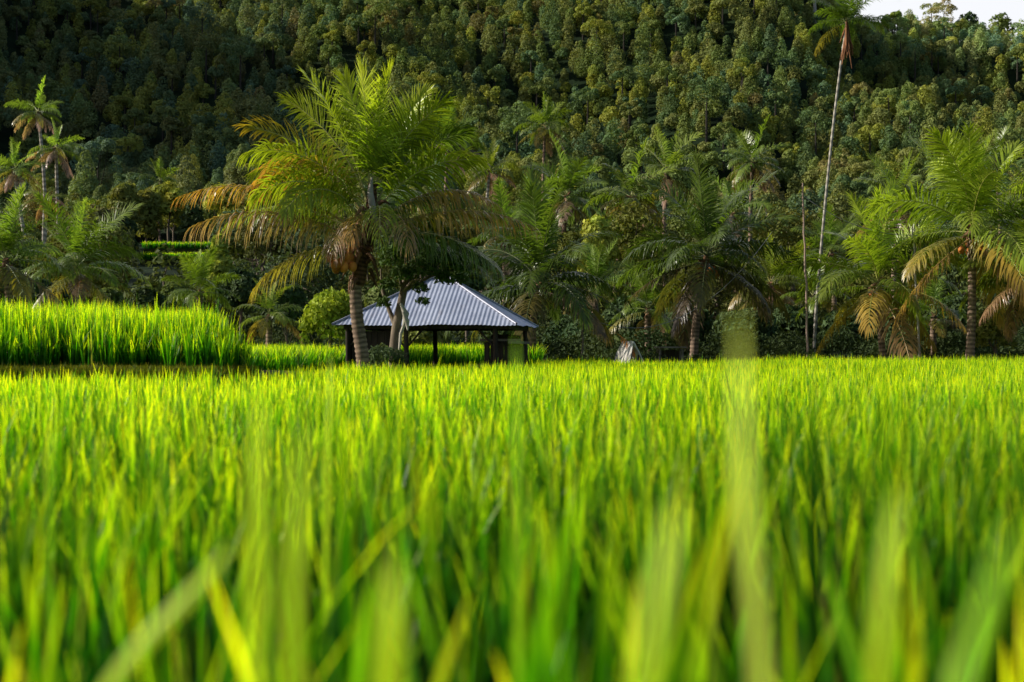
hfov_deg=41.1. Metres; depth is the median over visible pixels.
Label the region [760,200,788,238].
belt tree
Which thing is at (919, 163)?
forest tree
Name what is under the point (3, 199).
belt tree
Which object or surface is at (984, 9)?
sky
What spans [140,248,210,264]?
hillside terrace
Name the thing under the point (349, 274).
belt tree
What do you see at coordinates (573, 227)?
belt tree
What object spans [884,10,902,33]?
ridge tree
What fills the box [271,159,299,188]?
forest tree
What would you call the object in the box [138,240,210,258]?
hillside terrace rice
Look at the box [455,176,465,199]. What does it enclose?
forest tree
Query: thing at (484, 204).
belt tree
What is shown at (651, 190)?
forest tree
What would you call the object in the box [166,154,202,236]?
forest tree
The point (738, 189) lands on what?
coconut palm
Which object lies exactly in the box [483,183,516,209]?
belt tree
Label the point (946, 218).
belt tree
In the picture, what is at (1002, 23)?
ridge tree
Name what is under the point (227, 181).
forest tree
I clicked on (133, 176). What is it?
forest tree
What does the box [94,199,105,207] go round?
belt tree
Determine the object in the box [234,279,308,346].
coconut palm
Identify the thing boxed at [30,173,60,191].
forest tree
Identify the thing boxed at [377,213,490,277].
belt tree
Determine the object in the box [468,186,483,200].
forest tree
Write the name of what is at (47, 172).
forest tree
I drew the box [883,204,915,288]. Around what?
belt tree
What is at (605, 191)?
belt tree
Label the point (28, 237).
broadleaf tree
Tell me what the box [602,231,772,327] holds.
cable
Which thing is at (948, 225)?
belt tree
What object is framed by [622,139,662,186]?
forest tree
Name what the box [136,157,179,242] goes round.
coconut palm
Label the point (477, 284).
broadleaf tree
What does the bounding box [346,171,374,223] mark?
forest tree
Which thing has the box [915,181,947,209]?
forest tree
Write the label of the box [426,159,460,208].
forest tree
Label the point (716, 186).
belt tree
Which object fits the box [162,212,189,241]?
belt tree
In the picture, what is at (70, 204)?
belt tree
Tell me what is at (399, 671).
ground
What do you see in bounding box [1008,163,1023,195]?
forest tree
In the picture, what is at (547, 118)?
coconut palm
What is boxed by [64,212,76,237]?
belt tree
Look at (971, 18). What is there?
ridge tree
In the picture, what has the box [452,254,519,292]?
belt tree
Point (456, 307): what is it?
field hut
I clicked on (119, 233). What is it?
belt tree
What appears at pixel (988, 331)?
broadleaf tree
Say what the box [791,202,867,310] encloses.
coconut palm
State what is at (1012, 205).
belt tree
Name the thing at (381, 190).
belt tree
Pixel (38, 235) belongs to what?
belt tree
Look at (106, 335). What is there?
terrace rice
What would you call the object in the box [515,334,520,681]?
rice leaf
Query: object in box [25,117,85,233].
coconut palm
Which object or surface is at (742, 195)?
belt tree
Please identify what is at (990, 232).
belt tree
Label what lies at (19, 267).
belt tree
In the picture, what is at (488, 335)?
broadleaf tree
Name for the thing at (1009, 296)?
broadleaf tree
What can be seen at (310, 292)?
belt tree
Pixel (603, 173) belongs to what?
forest tree
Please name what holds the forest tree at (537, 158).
on the hillside
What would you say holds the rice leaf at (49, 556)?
on the ground at (399, 671)
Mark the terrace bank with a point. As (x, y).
(278, 371)
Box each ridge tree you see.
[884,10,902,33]
[954,11,980,44]
[988,12,1015,49]
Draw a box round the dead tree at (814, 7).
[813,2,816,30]
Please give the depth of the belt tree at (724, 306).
72.82 m
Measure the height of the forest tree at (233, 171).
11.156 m
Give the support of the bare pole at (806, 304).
on the ground at (399, 671)
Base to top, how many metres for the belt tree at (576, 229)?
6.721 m
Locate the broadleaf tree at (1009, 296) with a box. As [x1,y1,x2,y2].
[985,277,1023,333]
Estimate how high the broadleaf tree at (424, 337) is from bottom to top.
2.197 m
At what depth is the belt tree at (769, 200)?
189.26 m
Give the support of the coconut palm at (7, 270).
on the rice terrace step
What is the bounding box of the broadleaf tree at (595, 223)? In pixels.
[577,215,619,311]
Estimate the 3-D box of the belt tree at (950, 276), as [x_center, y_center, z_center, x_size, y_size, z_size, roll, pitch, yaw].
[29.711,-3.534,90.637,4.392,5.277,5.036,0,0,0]
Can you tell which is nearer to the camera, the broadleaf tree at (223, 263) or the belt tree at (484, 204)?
the broadleaf tree at (223, 263)
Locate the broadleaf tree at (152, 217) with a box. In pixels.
[136,188,163,242]
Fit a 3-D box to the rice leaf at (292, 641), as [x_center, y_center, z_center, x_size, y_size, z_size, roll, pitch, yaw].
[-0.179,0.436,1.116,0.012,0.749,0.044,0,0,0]
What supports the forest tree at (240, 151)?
on the hillside
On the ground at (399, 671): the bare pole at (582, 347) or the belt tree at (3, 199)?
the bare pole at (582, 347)
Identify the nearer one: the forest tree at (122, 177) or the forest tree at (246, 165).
the forest tree at (246, 165)
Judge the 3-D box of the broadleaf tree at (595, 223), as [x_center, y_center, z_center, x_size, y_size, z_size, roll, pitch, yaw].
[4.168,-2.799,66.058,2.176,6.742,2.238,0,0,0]
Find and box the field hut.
[332,276,538,368]
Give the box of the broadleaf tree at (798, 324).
[770,304,819,354]
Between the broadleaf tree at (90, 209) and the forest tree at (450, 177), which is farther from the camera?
the forest tree at (450, 177)
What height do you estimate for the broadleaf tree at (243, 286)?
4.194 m
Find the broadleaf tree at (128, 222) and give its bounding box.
[109,214,138,290]
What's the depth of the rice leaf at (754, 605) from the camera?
0.98 m
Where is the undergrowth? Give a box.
[41,233,1023,363]
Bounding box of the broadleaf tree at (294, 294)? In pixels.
[266,283,307,346]
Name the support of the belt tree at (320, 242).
on the hillside
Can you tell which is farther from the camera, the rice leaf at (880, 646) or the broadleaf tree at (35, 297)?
the broadleaf tree at (35, 297)
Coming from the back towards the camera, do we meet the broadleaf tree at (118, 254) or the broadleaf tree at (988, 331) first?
the broadleaf tree at (118, 254)
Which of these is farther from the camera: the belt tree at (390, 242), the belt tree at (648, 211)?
the belt tree at (648, 211)
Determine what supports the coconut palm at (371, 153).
on the ground at (399, 671)
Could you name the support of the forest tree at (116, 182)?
on the hillside
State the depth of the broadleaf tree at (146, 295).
55.36 m
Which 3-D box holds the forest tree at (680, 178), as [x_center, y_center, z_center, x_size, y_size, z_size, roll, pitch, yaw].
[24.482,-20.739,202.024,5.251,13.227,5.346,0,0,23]
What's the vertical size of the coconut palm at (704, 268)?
7.987 m
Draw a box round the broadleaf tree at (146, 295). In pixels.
[129,285,180,316]
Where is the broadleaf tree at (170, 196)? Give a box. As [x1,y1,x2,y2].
[151,181,189,241]
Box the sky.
[851,0,1023,39]
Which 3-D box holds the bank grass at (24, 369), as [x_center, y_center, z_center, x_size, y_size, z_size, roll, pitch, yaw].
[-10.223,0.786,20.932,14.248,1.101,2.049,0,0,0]
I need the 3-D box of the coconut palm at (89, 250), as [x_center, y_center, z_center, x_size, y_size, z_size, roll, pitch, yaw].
[-14.214,-1.694,45.063,4.749,6.260,4.076,0,0,0]
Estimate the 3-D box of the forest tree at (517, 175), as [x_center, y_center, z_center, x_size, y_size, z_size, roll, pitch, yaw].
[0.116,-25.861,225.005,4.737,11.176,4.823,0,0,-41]
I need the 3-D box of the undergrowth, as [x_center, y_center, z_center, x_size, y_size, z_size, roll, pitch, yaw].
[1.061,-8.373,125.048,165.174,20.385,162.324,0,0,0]
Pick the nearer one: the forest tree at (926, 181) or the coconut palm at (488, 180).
the coconut palm at (488, 180)
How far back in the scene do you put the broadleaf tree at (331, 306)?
43.48 m
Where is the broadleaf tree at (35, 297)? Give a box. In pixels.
[21,276,74,313]
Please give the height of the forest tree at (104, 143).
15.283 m
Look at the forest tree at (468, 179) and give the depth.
222.50 m
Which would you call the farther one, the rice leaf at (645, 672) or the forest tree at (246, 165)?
the forest tree at (246, 165)
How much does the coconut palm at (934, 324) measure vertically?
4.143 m
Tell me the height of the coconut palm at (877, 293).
7.519 m
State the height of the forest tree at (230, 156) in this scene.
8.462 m
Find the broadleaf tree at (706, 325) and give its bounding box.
[655,302,713,345]
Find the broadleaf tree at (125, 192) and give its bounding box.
[106,182,139,208]
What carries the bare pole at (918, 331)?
on the ground at (399, 671)
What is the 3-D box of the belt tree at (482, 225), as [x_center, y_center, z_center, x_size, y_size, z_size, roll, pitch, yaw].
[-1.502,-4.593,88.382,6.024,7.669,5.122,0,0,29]
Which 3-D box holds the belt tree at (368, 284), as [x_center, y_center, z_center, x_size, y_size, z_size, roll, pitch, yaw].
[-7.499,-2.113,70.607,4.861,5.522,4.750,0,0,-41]
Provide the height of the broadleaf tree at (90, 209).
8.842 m
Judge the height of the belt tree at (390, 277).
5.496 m
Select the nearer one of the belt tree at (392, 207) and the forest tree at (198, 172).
the belt tree at (392, 207)
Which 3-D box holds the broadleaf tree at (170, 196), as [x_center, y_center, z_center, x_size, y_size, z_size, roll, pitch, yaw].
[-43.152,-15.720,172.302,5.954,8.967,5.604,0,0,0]
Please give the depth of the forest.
304.52 m
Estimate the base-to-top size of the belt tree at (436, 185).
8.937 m
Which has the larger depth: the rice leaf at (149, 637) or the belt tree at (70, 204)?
the belt tree at (70, 204)
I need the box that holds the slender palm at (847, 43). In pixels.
[808,0,889,352]
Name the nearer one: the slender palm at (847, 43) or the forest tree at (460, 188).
the slender palm at (847, 43)
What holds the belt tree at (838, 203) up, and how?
on the hillside
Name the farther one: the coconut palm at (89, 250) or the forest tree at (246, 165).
the forest tree at (246, 165)
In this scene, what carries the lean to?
on the ground at (399, 671)
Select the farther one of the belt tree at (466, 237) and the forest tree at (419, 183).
the forest tree at (419, 183)
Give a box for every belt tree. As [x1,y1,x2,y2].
[0,183,25,210]
[0,236,41,304]
[11,203,41,241]
[13,235,124,307]
[23,187,66,231]
[42,211,146,307]
[46,215,75,247]
[53,192,83,235]
[55,198,79,239]
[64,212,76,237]
[85,204,123,221]
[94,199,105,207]
[98,185,115,207]
[112,201,143,230]
[123,243,207,316]
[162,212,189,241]
[163,249,260,339]
[197,181,224,242]
[204,210,255,265]
[223,226,294,311]
[227,233,339,345]
[234,218,311,280]
[244,191,273,272]
[257,198,325,280]
[259,218,348,323]
[298,237,350,282]
[312,235,367,290]
[326,206,350,278]
[328,249,399,327]
[333,219,373,245]
[338,237,378,279]
[348,250,421,292]
[360,182,405,199]
[371,196,411,255]
[375,218,423,282]
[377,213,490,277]
[407,200,448,219]
[425,181,449,207]
[445,210,525,289]
[449,214,511,303]
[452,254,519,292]
[465,197,506,229]
[481,220,565,332]
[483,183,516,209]
[511,180,530,208]
[528,228,604,314]
[530,231,582,304]
[546,197,604,231]
[550,221,589,286]
[560,258,668,342]
[569,182,602,208]
[588,201,673,316]
[590,187,615,208]
[632,191,656,230]
[638,238,674,289]
[651,228,682,249]
[653,235,709,315]
[665,234,730,317]
[665,235,760,327]
[666,204,707,238]
[673,199,701,212]
[701,181,721,202]
[708,197,752,269]
[716,182,753,215]
[740,204,850,323]
[743,188,786,259]
[752,193,783,216]
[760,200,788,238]
[764,222,812,272]
[765,210,862,314]
[771,235,850,259]
[784,189,833,229]
[790,193,820,220]
[814,192,857,263]
[816,209,833,299]
[821,193,844,212]
[823,231,884,303]
[827,193,861,217]
[827,217,886,276]
[836,257,921,322]
[869,231,952,289]
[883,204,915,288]
[888,250,967,316]
[928,253,985,295]
[930,193,977,234]
[935,219,964,254]
[950,228,1023,334]
[981,225,1004,249]
[984,193,1023,238]
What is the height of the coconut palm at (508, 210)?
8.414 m
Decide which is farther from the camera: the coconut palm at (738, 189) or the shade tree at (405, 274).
the coconut palm at (738, 189)
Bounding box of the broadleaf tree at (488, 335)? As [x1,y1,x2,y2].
[475,331,528,345]
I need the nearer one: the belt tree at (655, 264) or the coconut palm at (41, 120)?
the belt tree at (655, 264)
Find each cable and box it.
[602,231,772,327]
[804,196,900,234]
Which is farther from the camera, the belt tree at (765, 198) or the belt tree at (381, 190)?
the belt tree at (381, 190)
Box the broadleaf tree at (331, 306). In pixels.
[296,286,366,348]
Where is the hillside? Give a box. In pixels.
[0,0,1023,360]
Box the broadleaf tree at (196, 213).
[176,189,211,242]
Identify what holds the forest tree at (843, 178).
on the hillside
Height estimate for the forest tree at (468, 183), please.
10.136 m
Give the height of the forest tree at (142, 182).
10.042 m
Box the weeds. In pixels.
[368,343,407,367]
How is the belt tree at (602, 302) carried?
on the hillside
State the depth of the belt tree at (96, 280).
68.11 m
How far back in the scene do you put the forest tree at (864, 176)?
222.53 m
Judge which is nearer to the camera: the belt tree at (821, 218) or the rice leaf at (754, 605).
the rice leaf at (754, 605)
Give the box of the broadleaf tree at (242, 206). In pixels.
[234,180,275,262]
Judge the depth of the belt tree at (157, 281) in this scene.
66.13 m
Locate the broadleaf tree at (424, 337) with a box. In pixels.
[401,331,452,346]
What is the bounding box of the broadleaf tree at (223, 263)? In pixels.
[201,233,234,320]
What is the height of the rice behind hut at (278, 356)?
1.651 m
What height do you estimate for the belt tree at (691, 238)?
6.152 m
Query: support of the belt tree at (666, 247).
on the hillside
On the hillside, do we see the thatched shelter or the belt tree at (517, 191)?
the belt tree at (517, 191)
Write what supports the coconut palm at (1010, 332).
on the ground at (399, 671)
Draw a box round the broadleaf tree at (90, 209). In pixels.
[67,197,101,252]
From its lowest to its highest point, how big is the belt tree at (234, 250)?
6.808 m
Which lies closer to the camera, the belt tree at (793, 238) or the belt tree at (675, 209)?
the belt tree at (793, 238)
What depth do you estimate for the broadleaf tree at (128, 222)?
103.65 m
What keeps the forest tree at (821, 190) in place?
on the hillside
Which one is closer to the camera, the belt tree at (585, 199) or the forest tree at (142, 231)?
the belt tree at (585, 199)
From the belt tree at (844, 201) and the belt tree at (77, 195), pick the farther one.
the belt tree at (844, 201)
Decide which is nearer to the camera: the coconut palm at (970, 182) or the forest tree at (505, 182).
the coconut palm at (970, 182)
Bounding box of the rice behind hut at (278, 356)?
[241,340,545,372]
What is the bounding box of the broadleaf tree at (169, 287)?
[160,280,196,311]
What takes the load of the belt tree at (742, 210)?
on the hillside
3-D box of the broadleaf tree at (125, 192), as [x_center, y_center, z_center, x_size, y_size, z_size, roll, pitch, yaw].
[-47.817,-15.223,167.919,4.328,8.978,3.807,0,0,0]
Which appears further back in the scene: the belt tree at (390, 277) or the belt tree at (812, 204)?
the belt tree at (812, 204)
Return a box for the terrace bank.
[259,370,314,380]
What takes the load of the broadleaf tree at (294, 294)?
on the rice terrace step
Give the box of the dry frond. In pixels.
[618,334,635,356]
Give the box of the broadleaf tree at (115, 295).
[91,287,128,311]
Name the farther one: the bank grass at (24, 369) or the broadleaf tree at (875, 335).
the broadleaf tree at (875, 335)
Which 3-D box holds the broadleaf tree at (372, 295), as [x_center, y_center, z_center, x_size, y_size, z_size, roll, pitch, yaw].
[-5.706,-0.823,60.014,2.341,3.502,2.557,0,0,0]
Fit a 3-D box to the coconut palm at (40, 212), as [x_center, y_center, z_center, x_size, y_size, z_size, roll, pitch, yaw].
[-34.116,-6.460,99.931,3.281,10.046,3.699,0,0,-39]
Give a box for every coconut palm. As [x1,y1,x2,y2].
[0,137,48,235]
[0,181,73,310]
[4,74,63,239]
[13,191,151,311]
[22,184,69,246]
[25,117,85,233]
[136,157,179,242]
[160,245,239,315]
[171,52,541,368]
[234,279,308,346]
[411,96,489,219]
[443,165,633,353]
[458,137,520,204]
[462,176,553,303]
[513,92,572,200]
[520,131,613,308]
[550,238,635,314]
[575,205,665,343]
[583,135,678,252]
[599,257,689,351]
[615,148,810,358]
[621,126,704,308]
[694,174,772,310]
[718,115,791,249]
[725,231,812,310]
[770,176,970,360]
[778,249,849,348]
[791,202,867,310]
[849,148,962,303]
[861,120,1023,361]
[887,266,967,352]
[958,206,1023,342]
[972,124,1023,262]
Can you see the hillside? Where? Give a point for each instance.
(346, 50)
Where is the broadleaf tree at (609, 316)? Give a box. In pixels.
[601,295,654,338]
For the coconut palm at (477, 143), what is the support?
on the hillside
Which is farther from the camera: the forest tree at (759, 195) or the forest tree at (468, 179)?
the forest tree at (468, 179)
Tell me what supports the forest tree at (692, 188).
on the hillside
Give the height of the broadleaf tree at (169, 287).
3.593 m
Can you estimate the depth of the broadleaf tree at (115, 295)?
51.68 m
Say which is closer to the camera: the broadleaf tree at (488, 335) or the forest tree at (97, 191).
the broadleaf tree at (488, 335)
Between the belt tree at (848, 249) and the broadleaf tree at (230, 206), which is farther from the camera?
the broadleaf tree at (230, 206)
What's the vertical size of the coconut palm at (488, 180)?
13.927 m
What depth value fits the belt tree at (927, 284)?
96.47 m
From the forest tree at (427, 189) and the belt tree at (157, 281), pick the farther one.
the forest tree at (427, 189)
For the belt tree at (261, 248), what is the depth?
86.81 m
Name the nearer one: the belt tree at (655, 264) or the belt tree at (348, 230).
the belt tree at (655, 264)
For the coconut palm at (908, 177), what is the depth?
61.88 m
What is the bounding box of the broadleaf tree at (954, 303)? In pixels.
[923,293,977,332]
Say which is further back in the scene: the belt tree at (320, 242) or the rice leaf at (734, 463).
the belt tree at (320, 242)
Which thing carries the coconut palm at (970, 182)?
on the ground at (399, 671)
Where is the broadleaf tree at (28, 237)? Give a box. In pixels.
[9,235,39,269]
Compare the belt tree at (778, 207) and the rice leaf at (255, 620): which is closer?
the rice leaf at (255, 620)
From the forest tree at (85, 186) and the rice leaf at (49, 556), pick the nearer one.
the rice leaf at (49, 556)
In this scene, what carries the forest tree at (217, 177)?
on the hillside
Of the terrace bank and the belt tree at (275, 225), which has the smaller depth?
the terrace bank
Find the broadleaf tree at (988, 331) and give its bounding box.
[975,304,1020,357]
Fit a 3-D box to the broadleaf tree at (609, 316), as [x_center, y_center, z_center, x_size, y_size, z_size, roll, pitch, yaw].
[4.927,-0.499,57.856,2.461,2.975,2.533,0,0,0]
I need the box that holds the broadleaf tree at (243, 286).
[215,267,267,345]
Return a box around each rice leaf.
[47,415,51,681]
[104,541,234,681]
[249,381,262,681]
[286,418,300,681]
[323,352,330,627]
[377,555,399,681]
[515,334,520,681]
[635,496,675,681]
[729,431,768,681]
[737,303,767,681]
[870,489,897,681]
[951,516,1013,681]
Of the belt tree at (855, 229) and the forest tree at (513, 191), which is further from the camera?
the forest tree at (513, 191)
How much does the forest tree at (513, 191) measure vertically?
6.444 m
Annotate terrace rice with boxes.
[0,293,264,370]
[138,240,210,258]
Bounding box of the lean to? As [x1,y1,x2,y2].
[654,346,685,365]
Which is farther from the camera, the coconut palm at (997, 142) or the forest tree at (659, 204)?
the forest tree at (659, 204)
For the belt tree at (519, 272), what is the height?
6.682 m
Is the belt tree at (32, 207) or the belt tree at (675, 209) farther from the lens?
the belt tree at (675, 209)
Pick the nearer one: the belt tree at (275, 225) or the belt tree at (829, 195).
the belt tree at (275, 225)
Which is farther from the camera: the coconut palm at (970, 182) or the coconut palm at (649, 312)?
the coconut palm at (649, 312)
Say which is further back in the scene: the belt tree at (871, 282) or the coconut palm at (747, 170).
the coconut palm at (747, 170)
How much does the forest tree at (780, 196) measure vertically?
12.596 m
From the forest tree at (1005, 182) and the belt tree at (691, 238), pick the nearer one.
the belt tree at (691, 238)
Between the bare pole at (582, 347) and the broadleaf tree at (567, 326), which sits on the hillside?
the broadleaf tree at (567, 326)
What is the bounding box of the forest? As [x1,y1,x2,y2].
[0,0,1023,211]
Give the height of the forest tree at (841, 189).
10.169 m
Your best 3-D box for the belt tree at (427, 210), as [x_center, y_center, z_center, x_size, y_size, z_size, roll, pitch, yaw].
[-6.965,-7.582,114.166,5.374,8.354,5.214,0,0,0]
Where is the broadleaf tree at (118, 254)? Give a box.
[99,227,133,290]
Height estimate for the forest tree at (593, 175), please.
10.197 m
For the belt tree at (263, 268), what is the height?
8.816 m
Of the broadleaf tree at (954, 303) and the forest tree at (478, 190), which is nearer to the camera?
the broadleaf tree at (954, 303)
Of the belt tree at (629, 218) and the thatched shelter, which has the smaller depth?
the thatched shelter
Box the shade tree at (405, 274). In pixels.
[376,218,487,368]
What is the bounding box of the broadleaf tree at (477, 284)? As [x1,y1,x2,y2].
[453,268,493,341]
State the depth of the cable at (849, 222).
45.76 m
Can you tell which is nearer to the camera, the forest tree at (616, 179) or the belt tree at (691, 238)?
the belt tree at (691, 238)
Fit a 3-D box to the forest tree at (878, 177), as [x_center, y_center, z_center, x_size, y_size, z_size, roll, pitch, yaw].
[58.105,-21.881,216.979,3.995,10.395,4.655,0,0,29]
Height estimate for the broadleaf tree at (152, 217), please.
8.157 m
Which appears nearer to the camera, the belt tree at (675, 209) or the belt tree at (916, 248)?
the belt tree at (916, 248)
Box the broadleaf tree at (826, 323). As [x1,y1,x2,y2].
[816,308,868,358]
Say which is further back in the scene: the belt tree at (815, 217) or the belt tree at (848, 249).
the belt tree at (848, 249)
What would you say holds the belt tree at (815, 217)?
on the hillside
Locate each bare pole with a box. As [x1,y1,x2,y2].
[581,317,583,358]
[802,183,808,355]
[911,229,920,356]
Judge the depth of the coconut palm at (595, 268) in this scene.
61.86 m
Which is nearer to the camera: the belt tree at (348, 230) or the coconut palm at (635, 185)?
the coconut palm at (635, 185)
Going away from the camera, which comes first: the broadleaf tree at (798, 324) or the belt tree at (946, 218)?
the broadleaf tree at (798, 324)
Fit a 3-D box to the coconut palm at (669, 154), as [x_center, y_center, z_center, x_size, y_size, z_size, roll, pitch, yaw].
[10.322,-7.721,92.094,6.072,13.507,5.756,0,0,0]
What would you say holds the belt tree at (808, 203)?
on the hillside
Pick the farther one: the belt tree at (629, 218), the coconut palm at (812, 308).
the belt tree at (629, 218)
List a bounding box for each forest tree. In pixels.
[27,156,52,190]
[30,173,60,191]
[32,177,48,195]
[64,149,99,204]
[73,136,122,185]
[91,184,106,204]
[113,173,127,183]
[114,177,122,186]
[124,172,153,189]
[126,179,142,239]
[136,175,147,239]
[137,190,144,242]
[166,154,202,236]
[183,154,205,186]
[210,167,224,184]
[223,175,246,189]
[224,160,257,188]
[226,149,236,176]
[234,143,252,163]
[243,164,256,178]
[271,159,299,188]
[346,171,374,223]
[404,149,428,194]
[422,186,433,195]
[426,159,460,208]
[437,155,460,199]
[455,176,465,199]
[460,170,485,213]
[464,165,480,188]
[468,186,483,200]
[485,177,508,189]
[500,151,525,198]
[509,189,518,204]
[515,153,552,180]
[580,156,609,181]
[586,172,607,201]
[591,156,613,187]
[612,172,625,191]
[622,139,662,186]
[647,177,663,207]
[654,200,672,213]
[659,157,691,220]
[687,187,697,201]
[747,162,788,217]
[753,183,765,226]
[786,193,795,211]
[817,185,830,199]
[830,174,867,199]
[831,182,847,193]
[835,158,875,180]
[853,172,875,198]
[864,171,890,194]
[900,157,929,192]
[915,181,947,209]
[916,167,946,221]
[992,173,1011,190]
[1007,184,1020,195]
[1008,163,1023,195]
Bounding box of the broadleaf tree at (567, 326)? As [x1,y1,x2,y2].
[540,314,604,349]
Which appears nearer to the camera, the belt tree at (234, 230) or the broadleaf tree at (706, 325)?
the broadleaf tree at (706, 325)
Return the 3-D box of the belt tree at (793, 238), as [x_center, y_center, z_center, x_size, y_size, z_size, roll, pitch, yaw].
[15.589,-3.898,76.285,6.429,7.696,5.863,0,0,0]
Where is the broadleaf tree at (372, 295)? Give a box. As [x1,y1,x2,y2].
[363,284,399,330]
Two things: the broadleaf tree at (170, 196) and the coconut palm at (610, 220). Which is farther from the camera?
the broadleaf tree at (170, 196)
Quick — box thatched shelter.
[612,341,643,364]
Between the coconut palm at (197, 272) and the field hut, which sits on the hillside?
the coconut palm at (197, 272)
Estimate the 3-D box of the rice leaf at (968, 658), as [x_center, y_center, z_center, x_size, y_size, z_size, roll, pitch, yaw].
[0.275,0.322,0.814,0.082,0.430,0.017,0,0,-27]
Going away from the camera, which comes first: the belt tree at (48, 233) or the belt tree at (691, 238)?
the belt tree at (691, 238)
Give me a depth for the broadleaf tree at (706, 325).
55.57 m
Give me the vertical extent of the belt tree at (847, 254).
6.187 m
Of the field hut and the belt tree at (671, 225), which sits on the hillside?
the belt tree at (671, 225)
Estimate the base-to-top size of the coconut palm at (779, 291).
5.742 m
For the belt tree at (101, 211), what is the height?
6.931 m
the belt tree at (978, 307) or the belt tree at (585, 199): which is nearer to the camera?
the belt tree at (978, 307)
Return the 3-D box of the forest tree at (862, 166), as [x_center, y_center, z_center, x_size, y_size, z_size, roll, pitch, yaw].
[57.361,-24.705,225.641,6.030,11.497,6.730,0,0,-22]
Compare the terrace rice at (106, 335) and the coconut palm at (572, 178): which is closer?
the terrace rice at (106, 335)
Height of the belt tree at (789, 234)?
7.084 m
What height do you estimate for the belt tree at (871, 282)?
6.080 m
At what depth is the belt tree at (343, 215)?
112.95 m
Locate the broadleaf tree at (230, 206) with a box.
[202,182,243,222]
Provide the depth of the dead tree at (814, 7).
360.08 m
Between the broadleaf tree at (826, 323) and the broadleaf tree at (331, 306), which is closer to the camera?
the broadleaf tree at (331, 306)
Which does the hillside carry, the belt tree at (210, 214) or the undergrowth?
the belt tree at (210, 214)
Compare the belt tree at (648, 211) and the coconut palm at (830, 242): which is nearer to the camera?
the coconut palm at (830, 242)
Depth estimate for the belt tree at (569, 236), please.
80.22 m
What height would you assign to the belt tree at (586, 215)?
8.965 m
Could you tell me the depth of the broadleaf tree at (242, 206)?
148.90 m
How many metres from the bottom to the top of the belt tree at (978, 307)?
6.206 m
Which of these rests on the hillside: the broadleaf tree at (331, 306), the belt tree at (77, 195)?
the belt tree at (77, 195)
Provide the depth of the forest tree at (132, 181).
196.79 m
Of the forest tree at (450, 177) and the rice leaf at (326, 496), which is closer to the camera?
the rice leaf at (326, 496)
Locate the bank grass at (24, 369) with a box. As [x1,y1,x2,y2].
[0,360,287,390]
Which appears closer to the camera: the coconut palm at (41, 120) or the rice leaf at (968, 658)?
the rice leaf at (968, 658)
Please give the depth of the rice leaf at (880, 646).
1.01 m
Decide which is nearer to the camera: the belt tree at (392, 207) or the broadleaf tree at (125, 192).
the belt tree at (392, 207)
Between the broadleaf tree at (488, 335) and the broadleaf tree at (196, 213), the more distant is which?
the broadleaf tree at (196, 213)
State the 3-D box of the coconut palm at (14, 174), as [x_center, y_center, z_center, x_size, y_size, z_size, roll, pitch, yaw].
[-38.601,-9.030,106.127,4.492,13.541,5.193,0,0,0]
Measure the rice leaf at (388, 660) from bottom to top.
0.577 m
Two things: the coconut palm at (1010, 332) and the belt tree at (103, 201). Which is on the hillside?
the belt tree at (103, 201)
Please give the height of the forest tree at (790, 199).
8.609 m
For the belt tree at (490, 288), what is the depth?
84.71 m
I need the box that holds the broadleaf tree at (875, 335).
[867,305,924,341]
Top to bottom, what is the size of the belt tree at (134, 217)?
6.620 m
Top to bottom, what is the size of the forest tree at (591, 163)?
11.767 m
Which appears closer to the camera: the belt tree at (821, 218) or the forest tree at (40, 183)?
the belt tree at (821, 218)
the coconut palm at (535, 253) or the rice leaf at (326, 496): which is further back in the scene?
the coconut palm at (535, 253)
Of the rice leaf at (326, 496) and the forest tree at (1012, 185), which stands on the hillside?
the forest tree at (1012, 185)
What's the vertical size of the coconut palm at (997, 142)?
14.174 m
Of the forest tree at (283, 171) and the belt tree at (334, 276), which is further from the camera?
the forest tree at (283, 171)
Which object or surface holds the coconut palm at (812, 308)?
on the hillside
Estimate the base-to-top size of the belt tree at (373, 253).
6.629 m

